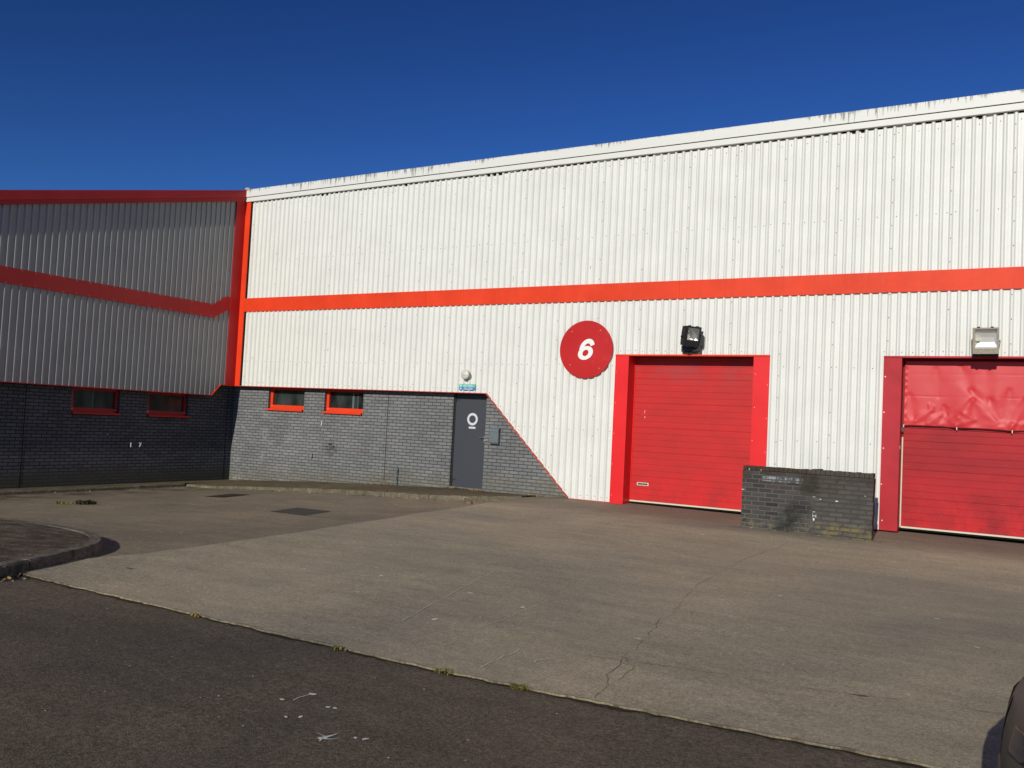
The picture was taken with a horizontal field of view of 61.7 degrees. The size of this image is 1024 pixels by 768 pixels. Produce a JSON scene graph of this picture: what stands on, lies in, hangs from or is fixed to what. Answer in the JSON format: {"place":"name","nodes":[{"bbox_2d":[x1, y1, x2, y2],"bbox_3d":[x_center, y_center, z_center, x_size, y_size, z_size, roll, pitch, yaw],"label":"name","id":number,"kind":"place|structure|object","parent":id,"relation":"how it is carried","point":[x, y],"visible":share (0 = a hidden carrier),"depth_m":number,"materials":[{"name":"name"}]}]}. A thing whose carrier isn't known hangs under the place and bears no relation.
{"place":"outdoors","nodes":[
{"label":"outdoors","id":0,"kind":"place"},
{"bbox_2d":[0,519,89,561],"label":"traffic island","id":1,"kind":"structure","parent":0,"point":[19,539],"depth_m":9.61,"materials":[{"name":"concrete"}]},
{"bbox_2d":[0,480,528,495],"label":"pavement","id":2,"kind":"structure","parent":0,"point":[372,487],"depth_m":19.81,"materials":[{"name":"grey concrete"}]},
{"bbox_2d":[364,483,548,496],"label":"dry leaves","id":3,"kind":"object","parent":2,"relation":"on","point":[453,488],"visible":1,"depth_m":19.24,"materials":[{"name":"brown plant"}]},
{"bbox_2d":[0,485,531,558],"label":"weathered yard","id":4,"kind":"structure","parent":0,"point":[133,521],"depth_m":14.04,"materials":[{"name":"concrete"}]},
{"bbox_2d":[55,501,72,504],"bbox_3d":[-8.070,2.128,15.415,0.404,0.084,0.267,1,-3,30],"label":"weed clump","id":5,"kind":"object","parent":4,"relation":"on","point":[62,503],"visible":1,"depth_m":15.37,"materials":[{"name":"green plant"}]},
{"bbox_2d":[75,500,96,504],"bbox_3d":[-7.667,2.119,15.402,0.527,0.110,0.354,1,-3,30],"label":"weed clump","id":6,"kind":"object","parent":4,"relation":"on","point":[82,502],"visible":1,"depth_m":15.32,"materials":[{"name":"green plant"}]},
{"bbox_2d":[0,483,184,494],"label":"kerb","id":7,"kind":"structure","parent":4,"relation":"on","point":[35,491],"depth_m":19.03,"materials":[{"name":"concrete"}]},
{"bbox_2d":[207,494,249,496],"bbox_3d":[-5.998,2.355,18.120,0.553,0.045,1.214,2,-3,14],"label":"drain grate","id":8,"kind":"object","parent":4,"relation":"on","point":[227,495],"visible":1,"depth_m":18.05,"materials":[{"name":"metal"}]},
{"bbox_2d":[272,507,327,514],"bbox_3d":[-3.594,2.167,14.607,1.040,0.023,0.900,1,-3,30],"label":"inspection cover","id":9,"kind":"object","parent":4,"relation":"on","point":[301,511],"visible":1,"depth_m":14.60,"materials":[{"name":"metal"}]},
{"bbox_2d":[186,484,521,499],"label":"kerb","id":10,"kind":"structure","parent":4,"relation":"on","point":[394,494],"depth_m":18.43,"materials":[{"name":"concrete"}]},
{"bbox_2d":[0,487,894,581],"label":"dirt fragments","id":11,"kind":"object","parent":4,"relation":"on","point":[10,577],"visible":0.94,"depth_m":13.81,"materials":[{"name":"brown soil"}]},
{"bbox_2d":[463,498,470,503],"bbox_3d":[-0.891,2.321,17.001,0.092,0.068,0.698,3,-3,-8],"label":"timber offcut","id":12,"kind":"object","parent":4,"relation":"on","point":[466,500],"visible":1,"depth_m":16.84,"materials":[{"name":"beige wood"}]},
{"bbox_2d":[0,496,919,767],"bbox_3d":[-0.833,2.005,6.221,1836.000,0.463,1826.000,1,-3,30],"label":"road","id":13,"kind":"structure","parent":0,"point":[90,680],"depth_m":4.81,"materials":[{"name":"grey asphalt"}]},
{"bbox_2d":[0,518,101,578],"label":"kerb","id":14,"kind":"structure","parent":13,"relation":"on","point":[92,546],"depth_m":8.53,"materials":[{"name":"grey concrete"}]},
{"bbox_2d":[0,188,250,488],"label":"warehouse wing","id":15,"kind":"structure","parent":13,"relation":"on","point":[119,316],"depth_m":19.89,"materials":[{"name":"grey metal"}]},
{"bbox_2d":[71,387,120,415],"bbox_3d":[-9.529,0.395,19.607,0.215,0.605,1.196,1,-3,30],"label":"window","id":16,"kind":"structure","parent":15,"relation":"in","point":[92,401],"depth_m":19.66,"materials":[{"name":"red"}]},
{"bbox_2d":[147,392,188,417],"bbox_3d":[-8.561,0.519,21.296,0.215,0.605,1.186,1,-3,30],"label":"window","id":17,"kind":"structure","parent":15,"relation":"in","point":[160,404],"depth_m":21.35,"materials":[{"name":"red"}]},
{"bbox_2d":[229,89,1023,543],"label":"warehouse","id":18,"kind":"structure","parent":13,"relation":"on","point":[819,279],"depth_m":17.18,"materials":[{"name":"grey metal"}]},
{"bbox_2d":[266,388,304,411],"bbox_3d":[-5.813,0.397,22.180,1.255,0.600,0.215,1,-3,30],"label":"window","id":19,"kind":"structure","parent":18,"relation":"in","point":[284,399],"depth_m":22.26,"materials":[{"name":"red"}]},
{"bbox_2d":[322,389,363,414],"bbox_3d":[-4.140,0.442,21.217,1.242,0.610,0.215,1,-3,30],"label":"window","id":20,"kind":"structure","parent":18,"relation":"in","point":[338,401],"depth_m":21.29,"materials":[{"name":"red"}]},
{"bbox_2d":[461,370,469,378],"bbox_3d":[-1.030,-0.209,19.139,0.220,0.220,0.149,1,-3,30],"label":"lamp","id":21,"kind":"object","parent":18,"relation":"attached to","point":[465,374],"visible":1,"depth_m":19.07,"materials":[{"name":"beige plastic"}]},
{"bbox_2d":[459,384,475,389],"bbox_3d":[-0.999,0.069,19.153,0.430,0.138,0.012,1,-3,30],"label":"safety sign","id":22,"kind":"object","parent":18,"relation":"attached to","point":[467,386],"visible":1,"depth_m":19.15,"materials":[{"name":"plastic"}]},
{"bbox_2d":[451,394,486,488],"bbox_3d":[-0.956,1.278,19.359,0.864,2.110,0.096,1,-3,30],"label":"door","id":23,"kind":"structure","parent":18,"relation":"in","point":[470,418],"depth_m":19.37,"materials":[{"name":"grey metal"}]},
{"bbox_2d":[489,428,500,443],"bbox_3d":[-0.383,1.143,18.901,0.245,0.355,0.107,1,-3,30],"label":"letter box","id":24,"kind":"object","parent":18,"relation":"attached to","point":[494,435],"visible":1,"depth_m":18.86,"materials":[{"name":"grey paint"}]},
{"bbox_2d":[560,321,612,377],"bbox_3d":[1.533,-0.715,17.746,1.200,1.200,0.038,1,-3,30],"label":"number sign","id":25,"kind":"object","parent":18,"relation":"attached to","point":[586,349],"visible":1,"depth_m":17.72,"materials":[{"name":"metal"}]},
{"bbox_2d":[629,358,753,512],"bbox_3d":[3.553,0.927,16.907,2.515,3.028,0.060,1,-3,30],"label":"loading door","id":26,"kind":"structure","parent":18,"relation":"in","point":[691,430],"depth_m":16.90,"materials":[{"name":"red metal"}]},
{"bbox_2d":[680,325,703,352],"bbox_3d":[3.429,-0.862,16.462,0.420,0.505,0.461,1,-3,30],"label":"floodlight","id":27,"kind":"object","parent":18,"relation":"attached to","point":[692,339],"visible":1,"depth_m":16.46,"materials":[{"name":"black metal"}]},
{"bbox_2d":[899,359,1023,540],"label":"loading door","id":28,"kind":"structure","parent":18,"relation":"in","point":[967,481],"depth_m":14.46,"materials":[{"name":"red metal"}]},
{"bbox_2d":[902,361,1023,432],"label":"tarpaulin","id":29,"kind":"object","parent":18,"relation":"hanging from","point":[979,395],"visible":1,"depth_m":14.46,"materials":[{"name":"red"}]},
{"bbox_2d":[972,326,1000,356],"bbox_3d":[7.744,-0.685,14.000,0.406,0.469,0.418,1,-3,30],"label":"floodlight","id":30,"kind":"object","parent":18,"relation":"attached to","point":[985,342],"visible":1,"depth_m":13.95,"materials":[{"name":"metal"}]},
{"bbox_2d":[998,676,1023,767],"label":"parked car","id":31,"kind":"object","parent":13,"relation":"on","point":[1011,754],"visible":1,"depth_m":3.20,"materials":[{"name":"brown metal"}]},
{"bbox_2d":[0,0,1023,189],"label":"sky","id":32,"kind":"structure","parent":0,"point":[95,94],"materials":[{"name":"blue"}]},
{"bbox_2d":[17,497,1023,767],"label":"concrete apron","id":33,"kind":"object","parent":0,"point":[901,647],"visible":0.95,"depth_m":7.73,"materials":[{"name":"grey concrete"}]},
{"bbox_2d":[189,612,199,617],"bbox_3d":[-2.498,1.815,6.752,0.114,0.030,0.086,3,-3,6],"label":"weed clump","id":34,"kind":"object","parent":33,"relation":"on","point":[194,614],"visible":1,"depth_m":6.75,"materials":[{"name":"green plant"}]},
{"bbox_2d":[331,645,345,650],"bbox_3d":[-1.217,1.856,6.032,0.122,0.030,0.090,1,-3,30],"label":"weed clump","id":35,"kind":"object","parent":33,"relation":"on","point":[340,648],"visible":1,"depth_m":6.04,"materials":[{"name":"green plant"}]},
{"bbox_2d":[434,667,453,675],"bbox_3d":[-0.449,1.882,5.625,0.138,0.030,0.102,3,-3,3],"label":"weed clump","id":36,"kind":"object","parent":33,"relation":"on","point":[445,672],"visible":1,"depth_m":5.62,"materials":[{"name":"green plant"}]},
{"bbox_2d":[510,683,531,690],"bbox_3d":[0.049,1.900,5.389,0.154,0.030,0.111,1,-3,30],"label":"weed clump","id":37,"kind":"object","parent":33,"relation":"on","point":[518,686],"visible":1,"depth_m":5.38,"materials":[{"name":"green plant"}]},
{"bbox_2d":[741,465,875,540],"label":"brick screen wall","id":38,"kind":"structure","parent":33,"relation":"on","point":[831,503],"depth_m":14.14,"materials":[{"name":"grey brick"}]}
]}

